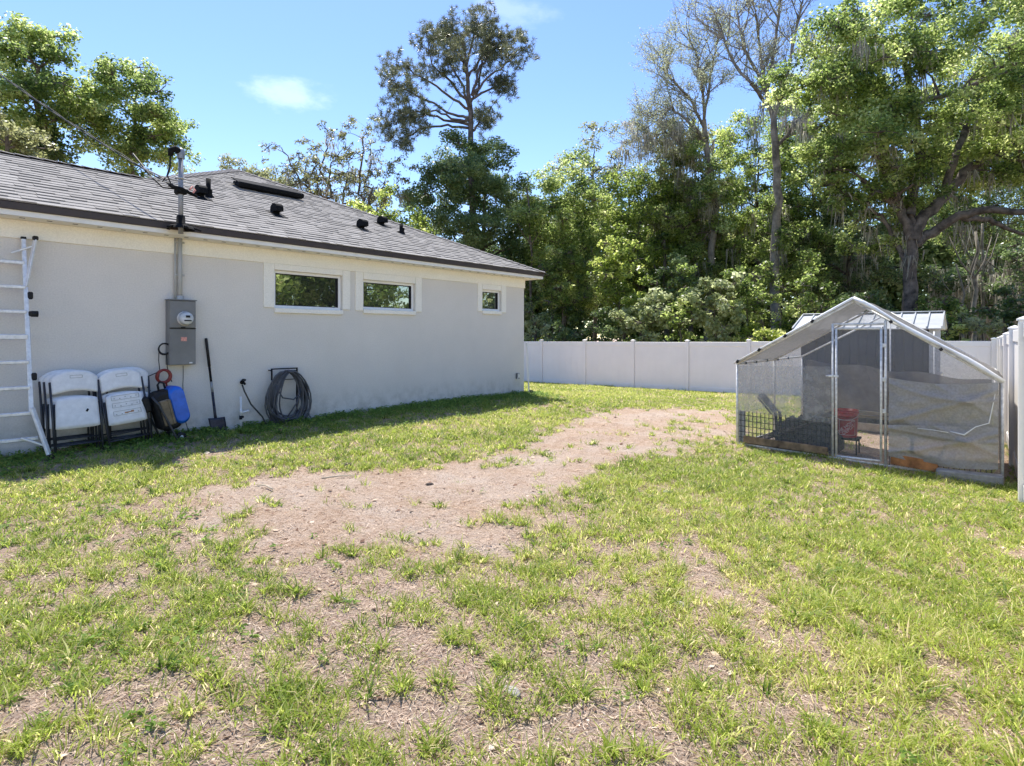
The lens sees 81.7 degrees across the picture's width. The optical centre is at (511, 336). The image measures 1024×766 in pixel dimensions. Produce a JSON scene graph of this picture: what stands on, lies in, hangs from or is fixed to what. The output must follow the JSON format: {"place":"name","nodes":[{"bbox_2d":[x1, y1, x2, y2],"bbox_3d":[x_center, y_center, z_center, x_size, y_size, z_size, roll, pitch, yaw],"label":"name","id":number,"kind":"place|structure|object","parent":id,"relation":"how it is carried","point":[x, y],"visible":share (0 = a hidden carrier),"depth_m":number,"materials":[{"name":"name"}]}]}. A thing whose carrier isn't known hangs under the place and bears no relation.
{"place":"outdoors","nodes":[
{"label":"outdoors","id":0,"kind":"place"},
{"bbox_2d":[0,380,1023,765],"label":"grass","id":1,"kind":"structure","parent":0,"point":[980,598],"depth_m":3.52,"materials":[{"name":"green plant"}]},
{"bbox_2d":[0,339,1023,765],"bbox_3d":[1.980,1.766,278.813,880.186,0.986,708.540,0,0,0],"label":"ground","id":2,"kind":"structure","parent":0,"point":[600,425],"depth_m":3.41,"materials":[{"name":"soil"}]},
{"bbox_2d":[0,236,53,459],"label":"ladder","id":3,"kind":"object","parent":2,"relation":"on","point":[26,312],"visible":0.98,"depth_m":6.63,"materials":[{"name":"metal"}]},
{"bbox_2d":[0,108,59,160],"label":"leafy shrub tree","id":4,"kind":"object","parent":2,"relation":"on","point":[11,132],"visible":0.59,"depth_m":20.21,"materials":[{"name":"green plant"}]},
{"bbox_2d":[0,11,115,163],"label":"broadleaf tree","id":5,"kind":"object","parent":2,"relation":"on","point":[40,83],"visible":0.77,"depth_m":23.75,"materials":[{"name":"green plant"}]},
{"bbox_2d":[38,369,92,453],"bbox_3d":[-5.295,0.883,7.035,0.114,0.985,0.501,-9,-5,40],"label":"folding chair","id":6,"kind":"object","parent":2,"relation":"on","point":[42,407],"visible":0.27,"depth_m":6.90,"materials":[{"name":"plastic"}]},
{"bbox_2d":[43,370,97,449],"bbox_3d":[-5.221,0.886,7.012,0.114,0.985,0.501,-10,-6,40],"label":"folding chair","id":7,"kind":"object","parent":2,"relation":"on","point":[47,406],"visible":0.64,"depth_m":6.87,"materials":[{"name":"plastic"}]},
{"bbox_2d":[48,370,103,456],"bbox_3d":[-5.141,0.889,6.996,0.114,0.985,0.501,-12,-7,40],"label":"folding chair","id":8,"kind":"object","parent":2,"relation":"on","point":[72,412],"visible":0.98,"depth_m":6.97,"materials":[{"name":"plastic"}]},
{"bbox_2d":[95,368,146,444],"bbox_3d":[-4.906,0.887,7.412,0.114,0.985,0.501,-10,-3,40],"label":"folding chair","id":9,"kind":"object","parent":2,"relation":"on","point":[108,394],"visible":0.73,"depth_m":7.37,"materials":[{"name":"plastic"}]},
{"bbox_2d":[98,368,152,449],"bbox_3d":[-4.828,0.891,7.394,0.114,0.985,0.501,-12,-2,40],"label":"folding chair","id":10,"kind":"object","parent":2,"relation":"on","point":[124,407],"visible":0.99,"depth_m":7.36,"materials":[{"name":"plastic"}]},
{"bbox_2d":[106,367,152,440],"bbox_3d":[-4.881,0.882,7.556,0.114,0.985,0.501,-7,-3,40],"label":"folding chair","id":11,"kind":"object","parent":2,"relation":"on","point":[145,376],"visible":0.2,"depth_m":7.69,"materials":[{"name":"plastic"}]},
{"bbox_2d":[63,52,205,178],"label":"broadleaf tree","id":12,"kind":"object","parent":2,"relation":"on","point":[111,93],"visible":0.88,"depth_m":26.05,"materials":[{"name":"green plant"}]},
{"bbox_2d":[142,381,189,440],"bbox_3d":[-4.559,0.976,7.744,0.414,0.797,0.573,0,0,40],"label":"wheeled machine","id":13,"kind":"object","parent":2,"relation":"on","point":[167,407],"visible":0.89,"depth_m":7.68,"materials":[{"name":"blue plastic"}]},
{"bbox_2d":[205,338,226,433],"bbox_3d":[-4.206,0.709,8.349,0.320,1.377,0.178,0,0,-1],"label":"shovel","id":14,"kind":"object","parent":2,"relation":"on","point":[219,422],"visible":0.81,"depth_m":8.36,"materials":[{"name":"black plastic"}]},
{"bbox_2d":[239,397,248,427],"bbox_3d":[-3.963,1.139,8.762,0.044,0.509,0.146,0,0,40],"label":"irrigation riser","id":15,"kind":"object","parent":2,"relation":"on","point":[240,414],"visible":0.95,"depth_m":8.71,"materials":[{"name":"white plastic"}]},
{"bbox_2d":[216,153,294,186],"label":"broadleaf tree","id":16,"kind":"object","parent":2,"relation":"on","point":[265,173],"visible":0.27,"depth_m":34.07,"materials":[{"name":"green plant"}]},
{"bbox_2d":[255,484,273,489],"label":"twig","id":17,"kind":"object","parent":2,"relation":"on","point":[264,485],"visible":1,"depth_m":5.66,"materials":[{"name":"beige wood"}]},
{"bbox_2d":[0,150,545,455],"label":"house","id":18,"kind":"structure","parent":2,"relation":"on","point":[342,307],"depth_m":9.03,"materials":[{"name":"grey paint"}]},
{"bbox_2d":[142,145,201,233],"bbox_3d":[-4.352,-1.915,7.626,0.395,1.138,0.601,0,0,19],"label":"service mast","id":19,"kind":"object","parent":18,"relation":"attached to","point":[180,191],"visible":1,"depth_m":7.72,"materials":[{"name":"metal"}]},
{"bbox_2d":[0,73,174,189],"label":"overhead cable","id":20,"kind":"object","parent":19,"relation":"attached to","point":[110,148],"visible":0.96,"depth_m":8.59,"materials":[{"name":"black plastic"}]},
{"bbox_2d":[165,238,196,364],"bbox_3d":[-4.496,-0.482,8.084,0.262,1.736,0.361,0,0,40],"label":"electric meter box","id":21,"kind":"object","parent":18,"relation":"attached to","point":[181,329],"visible":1,"depth_m":8.07,"materials":[{"name":"grey metal"}]},
{"bbox_2d":[147,343,171,390],"bbox_3d":[-4.715,0.398,7.873,0.056,0.633,0.351,0,0,38],"label":"black cable coil","id":22,"kind":"object","parent":21,"relation":"hanging from","point":[160,352],"visible":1,"depth_m":7.90,"materials":[{"name":"plastic"}]},
{"bbox_2d":[155,369,171,385],"bbox_3d":[-4.649,0.787,7.911,0.100,0.718,0.203,0,0,40],"label":"red cord coil","id":23,"kind":"object","parent":22,"relation":"hanging from","point":[169,378],"visible":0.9,"depth_m":7.91,"materials":[{"name":"red plastic"}]},
{"bbox_2d":[170,327,195,364],"bbox_3d":[-4.485,0.126,8.072,0.034,0.512,0.331,0,0,40],"label":"breaker door","id":24,"kind":"structure","parent":21,"relation":"in","point":[181,352],"depth_m":8.07,"materials":[{"name":"grey metal"}]},
{"bbox_2d":[268,367,297,411],"bbox_3d":[-3.586,0.905,9.275,0.110,0.829,0.437,0,0,40],"label":"hose hanger","id":25,"kind":"object","parent":18,"relation":"attached to","point":[272,369],"visible":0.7,"depth_m":9.29,"materials":[{"name":"black metal"}]},
{"bbox_2d":[264,370,311,423],"bbox_3d":[-3.470,0.981,9.197,0.194,0.935,0.787,0,0,40],"label":"garden hose","id":26,"kind":"object","parent":25,"relation":"hanging from","point":[274,391],"visible":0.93,"depth_m":9.14,"materials":[{"name":"grey rubber"}]},
{"bbox_2d":[242,384,266,424],"bbox_3d":[-3.767,1.046,8.898,0.558,0.682,0.058,0,0,-34],"label":"supply hose","id":27,"kind":"object","parent":26,"relation":"attached to","point":[258,412],"visible":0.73,"depth_m":8.82,"materials":[{"name":"black rubber"}]},
{"bbox_2d":[274,270,342,314],"bbox_3d":[-3.348,-0.718,9.716,0.179,0.690,1.261,0,0,40],"label":"window","id":28,"kind":"structure","parent":18,"relation":"in","point":[294,292],"depth_m":9.71,"materials":[{"name":"glass"}]},
{"bbox_2d":[363,280,415,314],"bbox_3d":[-2.291,-0.723,10.957,0.179,0.623,1.229,0,0,40],"label":"window","id":29,"kind":"structure","parent":18,"relation":"in","point":[379,297],"depth_m":10.97,"materials":[{"name":"plastic"}]},
{"bbox_2d":[482,290,501,314],"bbox_3d":[-0.488,-0.767,13.075,0.179,0.552,0.654,0,0,40],"label":"window","id":30,"kind":"structure","parent":18,"relation":"in","point":[490,299],"depth_m":13.11,"materials":[{"name":"plastic"}]},
{"bbox_2d":[0,389,588,486],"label":"wall weeds","id":31,"kind":"object","parent":2,"relation":"on","point":[19,455],"depth_m":8.49,"materials":[{"name":"green plant"}]},
{"bbox_2d":[258,120,362,202],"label":"gnarled oak","id":32,"kind":"object","parent":2,"relation":"on","point":[306,180],"visible":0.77,"depth_m":29.47,"materials":[{"name":"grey plant"}]},
{"bbox_2d":[321,475,353,478],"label":"twig","id":33,"kind":"object","parent":2,"relation":"on","point":[335,476],"visible":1,"depth_m":6.15,"materials":[{"name":"beige wood"}]},
{"bbox_2d":[333,113,419,213],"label":"gnarled oak","id":34,"kind":"object","parent":2,"relation":"on","point":[369,195],"visible":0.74,"depth_m":31.07,"materials":[{"name":"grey plant"}]},
{"bbox_2d":[346,183,435,234],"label":"tree","id":35,"kind":"object","parent":2,"relation":"on","point":[415,217],"visible":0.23,"depth_m":27.21,"materials":[{"name":"green plant"}]},
{"bbox_2d":[367,0,541,246],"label":"pine tree","id":36,"kind":"object","parent":2,"relation":"on","point":[489,49],"visible":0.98,"depth_m":32.73,"materials":[{"name":"green plant"}]},
{"bbox_2d":[398,126,544,294],"bbox_3d":[-2.312,-4.422,33.070,8.615,13.761,8.657,0,0,0],"label":"evergreen tree","id":37,"kind":"object","parent":2,"relation":"on","point":[453,172],"visible":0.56,"depth_m":31.32,"materials":[{"name":"green plant"}]},
{"bbox_2d":[0,425,1023,765],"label":"lawn weeds","id":38,"kind":"object","parent":2,"relation":"on","point":[186,639],"visible":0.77,"depth_m":3.37,"materials":[{"name":"green plant"}]},
{"bbox_2d":[504,685,520,697],"bbox_3d":[0.001,1.533,2.560,0.060,0.022,0.098,0,0,-35],"label":"stone","id":39,"kind":"object","parent":2,"relation":"on","point":[517,691],"visible":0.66,"depth_m":2.55,"materials":[{"name":"white stone"}]},
{"bbox_2d":[526,342,528,390],"bbox_3d":[0.372,0.745,13.962,0.088,1.221,0.035,0,0,-32],"label":"leaning board","id":40,"kind":"object","parent":2,"relation":"on","point":[527,365],"visible":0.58,"depth_m":13.95,"materials":[{"name":"white plastic"}]},
{"bbox_2d":[517,188,546,340],"bbox_3d":[0.997,-2.795,31.018,1.819,10.008,0.383,0,0,0],"label":"thin trunk","id":41,"kind":"object","parent":2,"relation":"on","point":[530,281],"visible":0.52,"depth_m":30.96,"materials":[{"name":"brown plant"}]},
{"bbox_2d":[524,302,556,341],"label":"shrub","id":42,"kind":"object","parent":2,"relation":"on","point":[543,324],"visible":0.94,"depth_m":27.79,"materials":[{"name":"green plant"}]},
{"bbox_2d":[528,244,593,340],"bbox_3d":[2.353,-1.082,29.006,3.146,6.786,2.494,0,0,0],"label":"shrub","id":43,"kind":"object","parent":2,"relation":"on","point":[571,310],"visible":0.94,"depth_m":28.54,"materials":[{"name":"green plant"}]},
{"bbox_2d":[503,144,632,341],"bbox_3d":[2.839,-3.760,31.518,6.556,12.416,6.596,0,0,0],"label":"broadleaf tree","id":44,"kind":"object","parent":2,"relation":"on","point":[575,192],"visible":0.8,"depth_m":30.38,"materials":[{"name":"green plant"}]},
{"bbox_2d":[551,319,589,341],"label":"shrub","id":45,"kind":"object","parent":2,"relation":"on","point":[562,335],"visible":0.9,"depth_m":26.34,"materials":[{"name":"green plant"}]},
{"bbox_2d":[547,121,633,341],"bbox_3d":[4.921,-5.289,36.069,5.367,15.587,5.427,0,0,34],"label":"sparse tree","id":46,"kind":"object","parent":2,"relation":"on","point":[591,126],"visible":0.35,"depth_m":35.60,"materials":[{"name":"green plant"}]},
{"bbox_2d":[582,306,617,341],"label":"shrub","id":47,"kind":"object","parent":2,"relation":"on","point":[609,332],"visible":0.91,"depth_m":25.56,"materials":[{"name":"green plant"}]},
{"bbox_2d":[586,235,654,341],"bbox_3d":[4.931,-1.084,26.775,3.073,6.865,2.575,0,0,29],"label":"shrub","id":48,"kind":"object","parent":2,"relation":"on","point":[607,278],"visible":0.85,"depth_m":26.60,"materials":[{"name":"green plant"}]},
{"bbox_2d":[616,201,641,341],"bbox_3d":[6.404,-2.683,33.013,1.821,9.894,0.396,0,0,0],"label":"thin trunk","id":49,"kind":"object","parent":2,"relation":"on","point":[624,336],"visible":0.06,"depth_m":32.96,"materials":[{"name":"brown plant"}]},
{"bbox_2d":[608,287,680,341],"bbox_3d":[5.441,0.109,24.825,3.010,4.392,2.203,0,0,0],"label":"shrub","id":50,"kind":"object","parent":2,"relation":"on","point":[651,319],"visible":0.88,"depth_m":24.48,"materials":[{"name":"green plant"}]},
{"bbox_2d":[590,160,707,336],"bbox_3d":[7.448,-3.657,32.577,6.509,12.348,6.671,0,0,0],"label":"broadleaf tree","id":51,"kind":"object","parent":2,"relation":"on","point":[624,223],"visible":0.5,"depth_m":31.21,"materials":[{"name":"green plant"}]},
{"bbox_2d":[649,240,668,341],"bbox_3d":[8.022,-1.406,30.967,1.833,7.348,0.503,0,0,0],"label":"thin trunk","id":52,"kind":"object","parent":2,"relation":"on","point":[666,331],"visible":0.32,"depth_m":30.97,"materials":[{"name":"brown plant"}]},
{"bbox_2d":[642,252,711,340],"bbox_3d":[7.531,-0.800,27.431,2.954,6.342,1.897,0,0,-11],"label":"shrub","id":53,"kind":"object","parent":2,"relation":"on","point":[676,260],"visible":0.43,"depth_m":27.11,"materials":[{"name":"green plant"}]},
{"bbox_2d":[660,261,705,341],"bbox_3d":[6.837,-0.385,23.887,2.114,5.375,2.193,0,0,-39],"label":"shrub","id":54,"kind":"object","parent":2,"relation":"on","point":[679,307],"visible":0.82,"depth_m":23.65,"materials":[{"name":"green plant"}]},
{"bbox_2d":[604,0,769,341],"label":"lichen tree","id":55,"kind":"object","parent":2,"relation":"on","point":[701,74],"visible":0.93,"depth_m":30.61,"materials":[{"name":"grey plant"}]},
{"bbox_2d":[638,115,736,340],"bbox_3d":[9.185,-4.846,32.075,4.736,14.598,5.245,0,0,-21],"label":"mossy tree","id":56,"kind":"object","parent":2,"relation":"on","point":[662,171],"visible":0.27,"depth_m":31.23,"materials":[{"name":"green plant"}]},
{"bbox_2d":[643,138,750,339],"bbox_3d":[9.670,-3.818,31.475,5.353,12.483,5.834,0,0,0],"label":"broadleaf tree","id":57,"kind":"object","parent":2,"relation":"on","point":[701,191],"visible":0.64,"depth_m":30.39,"materials":[{"name":"green plant"}]},
{"bbox_2d":[656,120,762,261],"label":"broadleaf tree","id":58,"kind":"object","parent":2,"relation":"on","point":[723,141],"visible":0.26,"depth_m":34.70,"materials":[{"name":"green plant"}]},
{"bbox_2d":[680,271,747,341],"bbox_3d":[7.806,-0.117,23.018,2.520,4.840,2.227,0,0,-18],"label":"shrub","id":59,"kind":"object","parent":2,"relation":"on","point":[717,329],"visible":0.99,"depth_m":22.86,"materials":[{"name":"green plant"}]},
{"bbox_2d":[719,260,784,337],"bbox_3d":[9.315,-0.357,23.299,2.405,5.335,2.259,0,0,-29],"label":"shrub","id":60,"kind":"object","parent":2,"relation":"on","point":[751,291],"visible":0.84,"depth_m":23.16,"materials":[{"name":"green plant"}]},
{"bbox_2d":[485,193,1021,341],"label":"distant wood","id":61,"kind":"object","parent":2,"relation":"on","point":[940,255],"visible":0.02,"depth_m":40.48,"materials":[{"name":"green plant"}]},
{"bbox_2d":[710,108,806,336],"bbox_3d":[15.316,-5.907,36.675,6.463,16.970,6.344,0,0,0],"label":"broadleaf tree","id":62,"kind":"object","parent":2,"relation":"on","point":[741,228],"visible":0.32,"depth_m":36.25,"materials":[{"name":"green plant"}]},
{"bbox_2d":[732,320,785,341],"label":"shrub","id":63,"kind":"object","parent":2,"relation":"on","point":[768,334],"visible":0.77,"depth_m":21.89,"materials":[{"name":"green plant"}]},
{"bbox_2d":[524,337,996,395],"bbox_3d":[4.692,1.184,22.939,21.850,2.330,0.150,0,0,38],"label":"back fence","id":64,"kind":"object","parent":2,"relation":"on","point":[687,364],"visible":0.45,"depth_m":21.78,"materials":[{"name":"plastic"}]},
{"bbox_2d":[524,330,1001,341],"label":"undergrowth","id":65,"kind":"object","parent":2,"relation":"on","point":[671,335],"visible":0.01,"depth_m":25.53,"materials":[{"name":"green plant"}]},
{"bbox_2d":[671,0,862,331],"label":"bare tree","id":66,"kind":"object","parent":2,"relation":"on","point":[771,50],"visible":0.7,"depth_m":28.79,"materials":[{"name":"brown plant"}]},
{"bbox_2d":[757,393,780,439],"bbox_3d":[3.912,1.240,8.969,0.295,0.741,0.325,0,0,38],"label":"tilted panel","id":67,"kind":"object","parent":2,"relation":"on","point":[767,401],"visible":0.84,"depth_m":8.92,"materials":[{"name":"black plastic"}]},
{"bbox_2d":[724,188,847,332],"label":"broadleaf tree","id":68,"kind":"object","parent":2,"relation":"on","point":[809,257],"visible":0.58,"depth_m":29.94,"materials":[{"name":"green plant"}]},
{"bbox_2d":[759,411,834,438],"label":"coop ramp","id":69,"kind":"structure","parent":2,"relation":"on","point":[827,415],"depth_m":8.58,"materials":[{"name":"grey wood"}]},
{"bbox_2d":[768,267,840,331],"bbox_3d":[11.181,-0.178,22.290,2.705,4.922,2.015,0,0,0],"label":"shrub","id":70,"kind":"object","parent":2,"relation":"on","point":[806,282],"visible":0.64,"depth_m":22.15,"materials":[{"name":"green plant"}]},
{"bbox_2d":[774,412,843,453],"bbox_3d":[4.375,1.371,8.728,0.948,0.524,0.726,0,0,38],"label":"covered crate","id":71,"kind":"object","parent":2,"relation":"on","point":[840,444],"visible":0.56,"depth_m":8.46,"materials":[{"name":"black"}]},
{"bbox_2d":[757,72,874,314],"bbox_3d":[16.730,-5.968,32.262,6.436,16.906,6.611,0,0,0],"label":"broadleaf tree","id":72,"kind":"object","parent":2,"relation":"on","point":[792,183],"visible":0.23,"depth_m":31.79,"materials":[{"name":"green plant"}]},
{"bbox_2d":[841,436,861,455],"bbox_3d":[4.741,1.535,8.394,0.340,0.234,0.300,0,0,38],"label":"bucket stand","id":73,"kind":"object","parent":2,"relation":"on","point":[858,438],"visible":0.49,"depth_m":8.25,"materials":[{"name":"black metal"}]},
{"bbox_2d":[834,408,858,437],"bbox_3d":[4.733,1.225,8.384,0.321,0.386,0.341,0,0,38],"label":"bucket","id":74,"kind":"object","parent":73,"relation":"on","point":[847,422],"visible":0.9,"depth_m":8.28,"materials":[{"name":"red plastic"}]},
{"bbox_2d":[825,408,888,420],"bbox_3d":[5.422,1.412,9.001,1.201,0.589,0.142,0,0,38],"label":"perch pole","id":75,"kind":"object","parent":2,"relation":"on","point":[869,413],"visible":0.34,"depth_m":8.97,"materials":[{"name":"brown wood"}]},
{"bbox_2d":[798,197,917,302],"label":"broadleaf tree","id":76,"kind":"object","parent":2,"relation":"on","point":[846,281],"visible":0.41,"depth_m":30.52,"materials":[{"name":"green plant"}]},
{"bbox_2d":[829,288,898,313],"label":"shrub","id":77,"kind":"object","parent":2,"relation":"on","point":[869,297],"visible":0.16,"depth_m":21.88,"materials":[{"name":"green plant"}]},
{"bbox_2d":[733,296,1005,474],"bbox_3d":[5.618,0.656,9.190,3.044,2.351,4.261,0,0,38],"label":"chicken run","id":78,"kind":"object","parent":2,"relation":"on","point":[936,421],"visible":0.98,"depth_m":7.46,"materials":[{"name":"metal"}]},
{"bbox_2d":[826,327,885,461],"bbox_3d":[4.430,0.732,7.641,0.679,1.704,0.042,0,0,38],"label":"door","id":79,"kind":"structure","parent":78,"relation":"in","point":[838,328],"depth_m":7.59,"materials":[{"name":"metal"}]},
{"bbox_2d":[792,311,946,424],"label":"hen house","id":80,"kind":"structure","parent":2,"relation":"on","point":[910,352],"depth_m":11.41,"materials":[{"name":"grey metal"}]},
{"bbox_2d":[754,0,1023,312],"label":"live oak","id":81,"kind":"object","parent":2,"relation":"on","point":[879,123],"visible":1,"depth_m":21.49,"materials":[{"name":"green plant"}]},
{"bbox_2d":[875,0,956,267],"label":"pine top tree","id":82,"kind":"object","parent":2,"relation":"on","point":[930,16],"visible":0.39,"depth_m":33.84,"materials":[{"name":"green plant"}]},
{"bbox_2d":[914,290,975,337],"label":"shrub","id":83,"kind":"object","parent":2,"relation":"on","point":[950,306],"visible":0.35,"depth_m":20.72,"materials":[{"name":"green plant"}]},
{"bbox_2d":[886,106,1023,340],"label":"broadleaf tree","id":84,"kind":"object","parent":2,"relation":"on","point":[963,205],"visible":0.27,"depth_m":32.96,"materials":[{"name":"green plant"}]},
{"bbox_2d":[941,316,968,340],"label":"shrub","id":85,"kind":"object","parent":2,"relation":"on","point":[957,327],"visible":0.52,"depth_m":18.70,"materials":[{"name":"green plant"}]},
{"bbox_2d":[933,258,976,338],"bbox_3d":[18.097,-0.513,23.997,1.812,5.449,0.420,0,0,0],"label":"thin trunk","id":86,"kind":"object","parent":2,"relation":"on","point":[962,300],"visible":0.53,"depth_m":23.95,"materials":[{"name":"brown plant"}]},
{"bbox_2d":[936,467,1003,485],"bbox_3d":[5.303,1.650,6.867,0.620,0.168,0.149,0,0,38],"label":"concrete block","id":87,"kind":"object","parent":2,"relation":"on","point":[975,476],"depth_m":6.80,"materials":[{"name":"grey concrete"}]},
{"bbox_2d":[917,226,1023,340],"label":"broadleaf tree","id":88,"kind":"object","parent":2,"relation":"on","point":[1012,272],"visible":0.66,"depth_m":27.06,"materials":[{"name":"green plant"}]},
{"bbox_2d":[949,232,991,340],"bbox_3d":[19.520,-1.097,24.992,1.825,6.676,0.482,0,0,0],"label":"thin trunk","id":89,"kind":"object","parent":2,"relation":"on","point":[975,293],"visible":0.62,"depth_m":24.99,"materials":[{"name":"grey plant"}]},
{"bbox_2d":[920,25,1022,340],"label":"sunlit tree","id":90,"kind":"object","parent":2,"relation":"on","point":[961,72],"visible":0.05,"depth_m":35.44,"materials":[{"name":"green plant"}]},
{"bbox_2d":[941,312,1008,338],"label":"shrub","id":91,"kind":"object","parent":2,"relation":"on","point":[978,324],"visible":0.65,"depth_m":18.17,"materials":[{"name":"green plant"}]},
{"bbox_2d":[960,223,998,340],"bbox_3d":[21.447,-1.441,27.022,1.821,7.424,0.377,0,0,0],"label":"thin trunk","id":92,"kind":"object","parent":2,"relation":"on","point":[982,258],"visible":0.56,"depth_m":26.99,"materials":[{"name":"brown plant"}]},
{"bbox_2d":[967,284,1023,332],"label":"shrub","id":93,"kind":"object","parent":2,"relation":"on","point":[1011,313],"visible":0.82,"depth_m":19.35,"materials":[{"name":"green plant"}]},
{"bbox_2d":[996,316,1023,502],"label":"side fence","id":94,"kind":"object","parent":2,"relation":"on","point":[1010,356],"visible":0.69,"depth_m":7.91,"materials":[{"name":"plastic"}]},
{"bbox_2d":[0,0,1023,338],"label":"sky","id":95,"kind":"structure","parent":0,"point":[249,72],"materials":[{"name":"blue"}]}
]}

